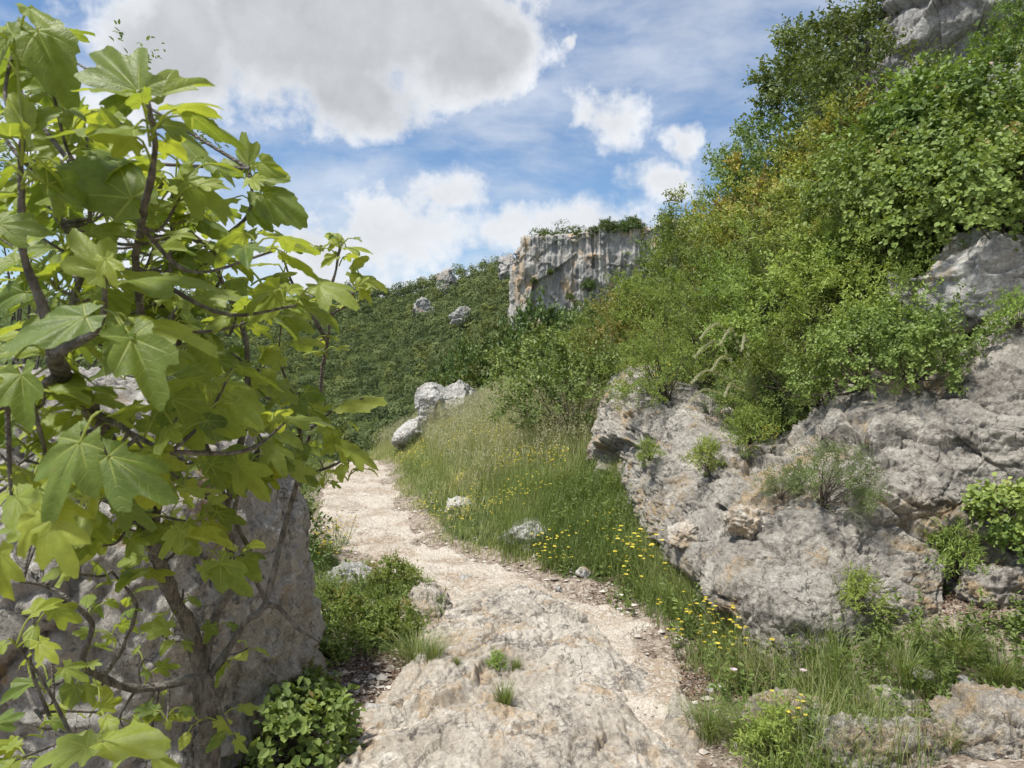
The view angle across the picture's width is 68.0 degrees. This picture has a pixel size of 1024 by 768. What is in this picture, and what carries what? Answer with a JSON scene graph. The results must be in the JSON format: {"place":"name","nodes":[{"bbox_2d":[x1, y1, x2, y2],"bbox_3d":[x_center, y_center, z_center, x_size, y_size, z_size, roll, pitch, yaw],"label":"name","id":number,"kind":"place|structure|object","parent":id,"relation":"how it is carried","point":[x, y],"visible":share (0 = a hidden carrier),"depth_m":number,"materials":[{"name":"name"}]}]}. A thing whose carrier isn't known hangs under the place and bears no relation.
{"place":"outdoors","nodes":[
{"label":"outdoors","id":0,"kind":"place"},
{"bbox_2d":[0,0,879,303],"label":"sky","id":1,"kind":"structure","parent":0,"point":[434,134],"materials":[{"name":"blue"}]},
{"bbox_2d":[369,361,605,502],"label":"seeding grass","id":2,"kind":"structure","parent":0,"point":[469,403],"depth_m":10.56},
{"bbox_2d":[318,460,687,767],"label":"path","id":3,"kind":"structure","parent":0,"point":[618,630],"depth_m":6.31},
{"bbox_2d":[0,22,1023,767],"bbox_3d":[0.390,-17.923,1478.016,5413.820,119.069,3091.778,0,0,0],"label":"ground","id":4,"kind":"structure","parent":0,"point":[660,646],"depth_m":6.69,"materials":[{"name":"soil"}]},
{"bbox_2d":[0,19,297,396],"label":"leaf tree","id":5,"kind":"object","parent":4,"relation":"on","point":[14,318],"visible":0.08,"depth_m":5.52,"materials":[{"name":"green plant"}]},
{"bbox_2d":[0,364,326,767],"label":"boulder","id":6,"kind":"object","parent":4,"relation":"on","point":[283,642],"visible":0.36,"depth_m":2.98,"materials":[{"name":"grey stone"}]},
{"bbox_2d":[0,2,387,767],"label":"fig tree","id":7,"kind":"object","parent":4,"relation":"on","point":[90,458],"visible":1,"depth_m":1.44,"materials":[{"name":"green plant"}]},
{"bbox_2d":[225,676,366,767],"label":"round leaf bush","id":8,"kind":"object","parent":4,"relation":"on","point":[284,720],"visible":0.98,"depth_m":3.15,"materials":[{"name":"green plant"}]},
{"bbox_2d":[22,219,586,462],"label":"distant woods","id":9,"kind":"object","parent":4,"relation":"on","point":[495,285],"visible":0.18,"depth_m":301.54,"materials":[{"name":"green plant"}]},
{"bbox_2d":[301,484,341,570],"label":"verge shrub","id":10,"kind":"object","parent":4,"relation":"on","point":[311,549],"visible":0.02,"depth_m":6.67,"materials":[{"name":"green plant"}]},
{"bbox_2d":[292,666,355,721],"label":"round leaf bush","id":11,"kind":"object","parent":4,"relation":"on","point":[331,684],"visible":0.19,"depth_m":3.62,"materials":[{"name":"green plant"}]},
{"bbox_2d":[314,574,352,623],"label":"green bush","id":12,"kind":"object","parent":4,"relation":"on","point":[327,598],"visible":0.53,"depth_m":5.24,"materials":[{"name":"green plant"}]},
{"bbox_2d":[318,633,354,671],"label":"round leaf bush","id":13,"kind":"object","parent":4,"relation":"on","point":[335,645],"visible":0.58,"depth_m":4.28,"materials":[{"name":"green plant"}]},
{"bbox_2d":[325,561,381,585],"bbox_3d":[-1.284,1.598,6.184,0.472,0.316,0.537,0,0,0],"label":"rock","id":14,"kind":"object","parent":4,"relation":"on","point":[353,567],"visible":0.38,"depth_m":6.09,"materials":[{"name":"stone"}]},
{"bbox_2d":[323,583,403,651],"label":"green bush","id":15,"kind":"object","parent":4,"relation":"on","point":[352,609],"visible":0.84,"depth_m":4.64,"materials":[{"name":"green plant"}]},
{"bbox_2d":[300,456,446,658],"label":"grass","id":16,"kind":"structure","parent":4,"relation":"on","point":[317,502],"depth_m":5.64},
{"bbox_2d":[302,477,448,656],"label":"herbs","id":17,"kind":"object","parent":4,"relation":"on","point":[363,583],"visible":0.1,"depth_m":5.43,"materials":[{"name":"green plant"}]},
{"bbox_2d":[364,550,423,594],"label":"green bush","id":18,"kind":"object","parent":4,"relation":"on","point":[398,566],"visible":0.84,"depth_m":5.81,"materials":[{"name":"green plant"}]},
{"bbox_2d":[358,590,430,647],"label":"green bush","id":19,"kind":"object","parent":4,"relation":"on","point":[406,622],"visible":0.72,"depth_m":4.68,"materials":[{"name":"green plant"}]},
{"bbox_2d":[391,416,427,448],"bbox_3d":[-2.112,1.010,15.561,0.759,0.723,0.969,0,0,0],"label":"rock slab","id":20,"kind":"object","parent":4,"relation":"on","point":[404,433],"visible":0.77,"depth_m":15.22,"materials":[{"name":"stone"}]},
{"bbox_2d":[351,619,482,667],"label":"grass tuft","id":21,"kind":"object","parent":4,"relation":"on","point":[411,652],"visible":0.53,"depth_m":4.39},
{"bbox_2d":[400,582,452,618],"bbox_3d":[-0.603,1.623,5.487,0.439,0.358,0.688,0,0,0],"label":"rock","id":22,"kind":"object","parent":4,"relation":"on","point":[431,591],"visible":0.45,"depth_m":5.34,"materials":[{"name":"stone"}]},
{"bbox_2d":[414,382,446,422],"bbox_3d":[-1.742,0.417,16.458,0.811,0.922,0.871,0,0,0],"label":"boulder","id":23,"kind":"object","parent":4,"relation":"on","point":[425,393],"visible":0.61,"depth_m":16.16,"materials":[{"name":"stone"}]},
{"bbox_2d":[424,344,467,386],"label":"broadleaf tree","id":24,"kind":"object","parent":4,"relation":"on","point":[447,366],"visible":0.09,"depth_m":108.78,"materials":[{"name":"green plant"}]},
{"bbox_2d":[436,380,479,419],"bbox_3d":[-1.331,0.451,16.622,1.023,1.097,1.099,0,0,23],"label":"boulder","id":25,"kind":"object","parent":4,"relation":"on","point":[459,388],"visible":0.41,"depth_m":16.37,"materials":[{"name":"stone"}]},
{"bbox_2d":[443,326,477,374],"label":"broadleaf tree","id":26,"kind":"object","parent":4,"relation":"on","point":[461,346],"visible":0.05,"depth_m":118.52,"materials":[{"name":"green plant"}]},
{"bbox_2d":[454,320,510,380],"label":"broadleaf tree","id":27,"kind":"object","parent":4,"relation":"on","point":[486,338],"visible":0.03,"depth_m":82.94,"materials":[{"name":"green plant"}]},
{"bbox_2d":[369,387,636,573],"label":"bank grass","id":28,"kind":"structure","parent":4,"relation":"on","point":[379,454],"depth_m":9.62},
{"bbox_2d":[372,392,633,571],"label":"bank herbs","id":29,"kind":"object","parent":4,"relation":"on","point":[554,510],"visible":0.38,"depth_m":8.59,"materials":[{"name":"green plant"}]},
{"bbox_2d":[458,315,557,397],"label":"broadleaf tree","id":30,"kind":"object","parent":4,"relation":"on","point":[482,362],"visible":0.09,"depth_m":65.33,"materials":[{"name":"green plant"}]},
{"bbox_2d":[478,320,553,401],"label":"broadleaf tree","id":31,"kind":"object","parent":4,"relation":"on","point":[514,348],"visible":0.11,"depth_m":58.99,"materials":[{"name":"green plant"}]},
{"bbox_2d":[497,518,551,552],"bbox_3d":[0.154,1.458,7.096,0.604,0.391,0.525,0,0,39],"label":"rock","id":32,"kind":"object","parent":4,"relation":"on","point":[523,527],"visible":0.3,"depth_m":6.88,"materials":[{"name":"stone"}]},
{"bbox_2d":[499,285,578,347],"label":"broadleaf tree","id":33,"kind":"object","parent":4,"relation":"on","point":[542,313],"visible":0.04,"depth_m":77.91,"materials":[{"name":"green plant"}]},
{"bbox_2d":[337,585,743,767],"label":"bedrock hump","id":34,"kind":"object","parent":4,"relation":"on","point":[569,708],"visible":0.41,"depth_m":3.59,"materials":[{"name":"stone"}]},
{"bbox_2d":[476,326,638,439],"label":"dark shrub","id":35,"kind":"object","parent":4,"relation":"on","point":[560,367],"visible":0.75,"depth_m":9.83,"materials":[{"name":"green plant"}]},
{"bbox_2d":[555,293,644,361],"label":"green shrub","id":36,"kind":"object","parent":4,"relation":"on","point":[586,322],"visible":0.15,"depth_m":14.55,"materials":[{"name":"green plant"}]},
{"bbox_2d":[507,219,705,329],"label":"cliff","id":37,"kind":"structure","parent":4,"relation":"on","point":[571,262],"depth_m":248.25,"materials":[{"name":"stone"}]},
{"bbox_2d":[555,276,679,380],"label":"yellow tipped shrub","id":38,"kind":"object","parent":4,"relation":"on","point":[618,327],"visible":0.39,"depth_m":10.65,"materials":[{"name":"green plant"}]},
{"bbox_2d":[272,569,1023,765],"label":"leaf litter","id":39,"kind":"object","parent":4,"relation":"on","point":[400,669],"visible":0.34,"depth_m":4.09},
{"bbox_2d":[597,233,715,345],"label":"feathery shrub","id":40,"kind":"object","parent":4,"relation":"on","point":[627,283],"visible":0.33,"depth_m":10.86,"materials":[{"name":"green plant"}]},
{"bbox_2d":[604,202,721,306],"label":"green shrub","id":41,"kind":"object","parent":4,"relation":"on","point":[643,262],"visible":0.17,"depth_m":13.90,"materials":[{"name":"green plant"}]},
{"bbox_2d":[656,591,729,660],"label":"yellow wildflower","id":42,"kind":"object","parent":4,"relation":"on","point":[686,631],"visible":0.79,"depth_m":4.36,"materials":[{"name":"green plant"}]},
{"bbox_2d":[630,187,773,341],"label":"feathery shrub","id":43,"kind":"object","parent":4,"relation":"on","point":[667,251],"visible":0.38,"depth_m":9.05,"materials":[{"name":"green plant"}]},
{"bbox_2d":[646,682,762,747],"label":"grass tuft","id":44,"kind":"object","parent":4,"relation":"on","point":[708,726],"visible":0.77,"depth_m":3.48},
{"bbox_2d":[670,182,762,250],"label":"yellow tipped shrub","id":45,"kind":"object","parent":4,"relation":"on","point":[700,213],"visible":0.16,"depth_m":15.36,"materials":[{"name":"green plant"}]},
{"bbox_2d":[545,453,895,767],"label":"verge herbs","id":46,"kind":"object","parent":4,"relation":"on","point":[716,687],"visible":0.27,"depth_m":4.31,"materials":[{"name":"green plant"}]},
{"bbox_2d":[482,441,987,767],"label":"verge grass","id":47,"kind":"structure","parent":4,"relation":"on","point":[537,506],"depth_m":4.99,"materials":[{"name":"plant"}]},
{"bbox_2d":[680,682,800,756],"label":"grass tuft","id":48,"kind":"object","parent":4,"relation":"on","point":[730,711],"visible":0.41,"depth_m":3.38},
{"bbox_2d":[696,114,785,204],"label":"dark shrub","id":49,"kind":"object","parent":4,"relation":"on","point":[753,141],"visible":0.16,"depth_m":16.48,"materials":[{"name":"green plant"}]},
{"bbox_2d":[661,163,830,288],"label":"yellow tipped shrub","id":50,"kind":"object","parent":4,"relation":"on","point":[720,208],"visible":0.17,"depth_m":8.88,"materials":[{"name":"green plant"}]},
{"bbox_2d":[685,105,819,247],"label":"green shrub","id":51,"kind":"object","parent":4,"relation":"on","point":[722,150],"visible":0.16,"depth_m":10.18,"materials":[{"name":"green plant"}]},
{"bbox_2d":[677,150,841,278],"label":"yellow tipped shrub","id":52,"kind":"object","parent":4,"relation":"on","point":[752,191],"visible":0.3,"depth_m":8.13,"materials":[{"name":"green plant"}]},
{"bbox_2d":[715,206,806,330],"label":"dry shrub","id":53,"kind":"object","parent":4,"relation":"on","point":[752,297],"visible":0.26,"depth_m":7.72,"materials":[{"name":"green plant"}]},
{"bbox_2d":[724,688,806,767],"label":"herb tuft","id":54,"kind":"object","parent":4,"relation":"on","point":[764,729],"visible":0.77,"depth_m":3.12,"materials":[{"name":"green plant"}]},
{"bbox_2d":[688,204,843,362],"bbox_3d":[2.567,-0.980,7.646,1.636,1.601,1.904,0,0,3],"label":"feathery shrub","id":55,"kind":"object","parent":4,"relation":"on","point":[717,319],"visible":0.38,"depth_m":7.30,"materials":[{"name":"green plant"}]},
{"bbox_2d":[702,333,834,442],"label":"feathery shrub","id":56,"kind":"object","parent":4,"relation":"on","point":[772,418],"visible":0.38,"depth_m":6.35,"materials":[{"name":"green plant"}]},
{"bbox_2d":[740,687,831,746],"bbox_3d":[1.261,1.568,3.391,0.480,0.388,0.386,0,0,0],"label":"rock","id":57,"kind":"object","parent":4,"relation":"on","point":[761,699],"visible":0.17,"depth_m":3.39,"materials":[{"name":"grey stone"}]},
{"bbox_2d":[722,68,860,200],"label":"green shrub","id":58,"kind":"object","parent":4,"relation":"on","point":[745,136],"visible":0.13,"depth_m":10.66,"materials":[{"name":"green plant"}]},
{"bbox_2d":[709,280,880,408],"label":"feathery shrub","id":59,"kind":"object","parent":4,"relation":"on","point":[760,356],"visible":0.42,"depth_m":6.15,"materials":[{"name":"green plant"}]},
{"bbox_2d":[585,303,1023,686],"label":"rock outcrop","id":60,"kind":"object","parent":4,"relation":"on","point":[936,452],"visible":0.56,"depth_m":4.64,"materials":[{"name":"grey stone"}]},
{"bbox_2d":[633,434,668,466],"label":"herb tuft","id":61,"kind":"object","parent":60,"relation":"on","point":[649,453],"visible":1,"depth_m":6.38,"materials":[{"name":"green plant"}]},
{"bbox_2d":[593,306,740,413],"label":"feathery shrub","id":62,"kind":"object","parent":60,"relation":"on","point":[662,394],"visible":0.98,"depth_m":7.38,"materials":[{"name":"green plant"}]},
{"bbox_2d":[667,521,697,549],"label":"rock","id":63,"kind":"object","parent":60,"relation":"on","point":[682,535],"visible":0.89,"depth_m":5.28,"materials":[{"name":"stone"}]},
{"bbox_2d":[677,432,728,475],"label":"herb tuft","id":64,"kind":"object","parent":60,"relation":"on","point":[712,461],"visible":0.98,"depth_m":5.64,"materials":[{"name":"green plant"}]},
{"bbox_2d":[636,240,791,395],"bbox_3d":[2.049,-0.668,8.101,1.530,1.643,1.748,0,0,-44],"label":"feathery shrub","id":65,"kind":"object","parent":60,"relation":"on","point":[682,320],"visible":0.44,"depth_m":7.80,"materials":[{"name":"green plant"}]},
{"bbox_2d":[696,364,782,427],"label":"cushion shrub","id":66,"kind":"object","parent":60,"relation":"on","point":[720,403],"visible":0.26,"depth_m":6.69,"materials":[{"name":"green plant"}]},
{"bbox_2d":[689,322,795,432],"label":"plume grass","id":67,"kind":"object","parent":60,"relation":"on","point":[719,358],"depth_m":5.92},
{"bbox_2d":[722,503,764,539],"bbox_3d":[1.436,0.856,4.652,0.288,0.240,0.249,0,0,0],"label":"rock","id":68,"kind":"object","parent":60,"relation":"on","point":[745,522],"visible":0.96,"depth_m":4.58,"materials":[{"name":"stone"}]},
{"bbox_2d":[722,399,785,459],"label":"herb tuft","id":69,"kind":"object","parent":60,"relation":"on","point":[748,437],"visible":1,"depth_m":5.76,"materials":[{"name":"green plant"}]},
{"bbox_2d":[748,463,806,502],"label":"cushion shrub","id":70,"kind":"object","parent":60,"relation":"on","point":[770,488],"visible":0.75,"depth_m":4.73,"materials":[{"name":"green plant"}]},
{"bbox_2d":[735,367,827,426],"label":"cushion shrub","id":71,"kind":"object","parent":60,"relation":"on","point":[785,407],"visible":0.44,"depth_m":6.36,"materials":[{"name":"green plant"}]},
{"bbox_2d":[779,434,891,528],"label":"cushion shrub","id":72,"kind":"object","parent":60,"relation":"on","point":[822,498],"visible":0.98,"depth_m":4.38,"materials":[{"name":"green plant"}]},
{"bbox_2d":[777,300,935,410],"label":"round leaf shrub","id":73,"kind":"object","parent":60,"relation":"on","point":[838,341],"visible":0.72,"depth_m":5.41,"materials":[{"name":"green plant"}]},
{"bbox_2d":[825,560,896,622],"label":"herb tuft","id":74,"kind":"object","parent":60,"relation":"on","point":[850,590],"visible":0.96,"depth_m":3.85,"materials":[{"name":"green plant"}]},
{"bbox_2d":[844,274,1020,401],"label":"round leaf shrub","id":75,"kind":"object","parent":60,"relation":"on","point":[933,340],"visible":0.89,"depth_m":4.97,"materials":[{"name":"green plant"}]},
{"bbox_2d":[921,514,1007,588],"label":"herb tuft","id":76,"kind":"object","parent":60,"relation":"on","point":[952,572],"visible":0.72,"depth_m":4.25,"materials":[{"name":"green plant"}]},
{"bbox_2d":[954,561,1023,609],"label":"rock","id":77,"kind":"object","parent":60,"relation":"on","point":[1000,583],"visible":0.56,"depth_m":4.02,"materials":[{"name":"grey stone"}]},
{"bbox_2d":[960,472,1023,543],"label":"round leaf bush","id":78,"kind":"object","parent":60,"relation":"on","point":[981,498],"visible":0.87,"depth_m":4.18,"materials":[{"name":"green plant"}]},
{"bbox_2d":[982,284,1023,335],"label":"herb tuft","id":79,"kind":"object","parent":60,"relation":"on","point":[1018,323],"visible":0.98,"depth_m":4.95,"materials":[{"name":"green plant"}]},
{"bbox_2d":[982,507,1023,563],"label":"round leaf bush","id":80,"kind":"object","parent":60,"relation":"on","point":[993,534],"visible":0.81,"depth_m":4.12,"materials":[{"name":"green plant"}]},
{"bbox_2d":[594,14,1023,388],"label":"scrub undergrowth","id":81,"kind":"object","parent":4,"relation":"on","point":[779,307],"depth_m":8.71,"materials":[{"name":"green plant"}]},
{"bbox_2d":[740,0,878,140],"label":"oak tree","id":82,"kind":"object","parent":4,"relation":"on","point":[774,92],"visible":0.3,"depth_m":13.71,"materials":[{"name":"green plant"}]},
{"bbox_2d":[695,204,928,357],"bbox_3d":[2.624,-0.938,6.862,1.973,1.356,2.036,-12,7,-41],"label":"feathery shrub","id":83,"kind":"object","parent":4,"relation":"on","point":[748,324],"visible":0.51,"depth_m":6.62,"materials":[{"name":"green plant"}]},
{"bbox_2d":[750,80,876,234],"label":"yellow tipped shrub","id":84,"kind":"object","parent":4,"relation":"on","point":[775,153],"visible":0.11,"depth_m":8.31,"materials":[{"name":"green plant"}]},
{"bbox_2d":[721,128,941,286],"bbox_3d":[3.216,-1.615,7.219,2.249,1.555,2.180,4,3,6],"label":"feathery shrub","id":85,"kind":"object","parent":4,"relation":"on","point":[873,252],"visible":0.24,"depth_m":7.03,"materials":[{"name":"green plant"}]},
{"bbox_2d":[768,0,901,108],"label":"oak tree","id":86,"kind":"object","parent":4,"relation":"on","point":[862,19],"visible":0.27,"depth_m":10.52,"materials":[{"name":"green plant"}]},
{"bbox_2d":[767,205,930,353],"bbox_3d":[2.902,-0.811,6.503,1.504,1.138,1.994,-14,-6,33],"label":"feathery shrub","id":87,"kind":"object","parent":4,"relation":"on","point":[829,277],"visible":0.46,"depth_m":6.08,"materials":[{"name":"green plant"}]},
{"bbox_2d":[769,74,945,208],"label":"yellow tipped shrub","id":88,"kind":"object","parent":4,"relation":"on","point":[827,116],"visible":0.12,"depth_m":8.08,"materials":[{"name":"green plant"}]},
{"bbox_2d":[760,19,963,177],"bbox_3d":[4.302,-3.185,8.793,2.747,1.947,2.666,0,8,-10],"label":"green shrub","id":89,"kind":"object","parent":4,"relation":"on","point":[833,74],"visible":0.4,"depth_m":8.56,"materials":[{"name":"green plant"}]},
{"bbox_2d":[787,711,960,767],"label":"rock","id":90,"kind":"object","parent":4,"relation":"on","point":[930,729],"visible":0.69,"depth_m":3.03,"materials":[{"name":"grey stone"}]},
{"bbox_2d":[836,679,922,717],"bbox_3d":[1.759,1.573,3.507,0.499,0.408,0.441,0,0,-15],"label":"rock","id":91,"kind":"object","parent":4,"relation":"on","point":[906,702],"visible":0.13,"depth_m":3.44,"materials":[{"name":"stone"}]},
{"bbox_2d":[773,163,1016,306],"bbox_3d":[3.413,-1.296,6.680,2.227,1.257,1.680,-2,-14,40],"label":"feathery shrub","id":92,"kind":"object","parent":4,"relation":"on","point":[929,249],"visible":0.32,"depth_m":6.30,"materials":[{"name":"green plant"}]},
{"bbox_2d":[781,82,1017,270],"bbox_3d":[3.480,-1.865,6.712,2.154,1.502,2.175,-1,14,31],"label":"round leaf shrub","id":93,"kind":"object","parent":4,"relation":"on","point":[857,176],"visible":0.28,"depth_m":6.42,"materials":[{"name":"green plant"}]},
{"bbox_2d":[830,628,985,694],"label":"grass tuft","id":94,"kind":"object","parent":4,"relation":"on","point":[903,675],"visible":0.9,"depth_m":3.51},
{"bbox_2d":[813,48,1023,208],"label":"round leaf shrub","id":95,"kind":"object","parent":4,"relation":"on","point":[891,114],"visible":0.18,"depth_m":6.61,"materials":[{"name":"green plant"}]},
{"bbox_2d":[817,20,1023,243],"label":"round leaf shrub","id":96,"kind":"object","parent":4,"relation":"on","point":[976,72],"visible":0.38,"depth_m":6.40,"materials":[{"name":"green plant"}]},
{"bbox_2d":[821,565,1023,718],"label":"ledge herbs","id":97,"kind":"object","parent":4,"relation":"on","point":[1015,622],"visible":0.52,"depth_m":3.66,"materials":[{"name":"green plant"}]},
{"bbox_2d":[828,594,1022,718],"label":"ledge grass","id":98,"kind":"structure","parent":4,"relation":"on","point":[903,653],"depth_m":3.64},
{"bbox_2d":[833,91,1023,248],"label":"round leaf shrub","id":99,"kind":"object","parent":4,"relation":"on","point":[925,128],"visible":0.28,"depth_m":6.01,"materials":[{"name":"green plant"}]},
{"bbox_2d":[859,115,1023,255],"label":"round leaf shrub","id":100,"kind":"object","parent":4,"relation":"on","point":[992,157],"visible":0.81,"depth_m":5.52,"materials":[{"name":"green plant"}]},
{"bbox_2d":[861,0,1023,138],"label":"crag","id":101,"kind":"structure","parent":4,"relation":"on","point":[925,17],"depth_m":9.23,"materials":[{"name":"stone"}]},
{"bbox_2d":[879,605,1022,668],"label":"grass tuft","id":102,"kind":"object","parent":4,"relation":"on","point":[956,643],"visible":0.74,"depth_m":3.62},
{"bbox_2d":[886,227,1023,337],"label":"boulder","id":103,"kind":"object","parent":4,"relation":"on","point":[985,264],"visible":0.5,"depth_m":5.45,"materials":[{"name":"stone"}]},
{"bbox_2d":[921,629,1023,687],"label":"grass tuft","id":104,"kind":"object","parent":4,"relation":"on","point":[1000,677],"visible":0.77,"depth_m":3.44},
{"bbox_2d":[928,681,1023,760],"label":"rock","id":105,"kind":"object","parent":4,"relation":"on","point":[1000,712],"visible":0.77,"depth_m":3.06,"materials":[{"name":"grey stone"}]},
{"bbox_2d":[959,0,1023,59],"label":"round leaf shrub","id":106,"kind":"object","parent":4,"relation":"on","point":[1016,17],"visible":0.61,"depth_m":8.39,"materials":[{"name":"green plant"}]},
{"bbox_2d":[242,478,1007,767],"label":"gravel","id":107,"kind":"structure","parent":0,"point":[385,678],"depth_m":4.31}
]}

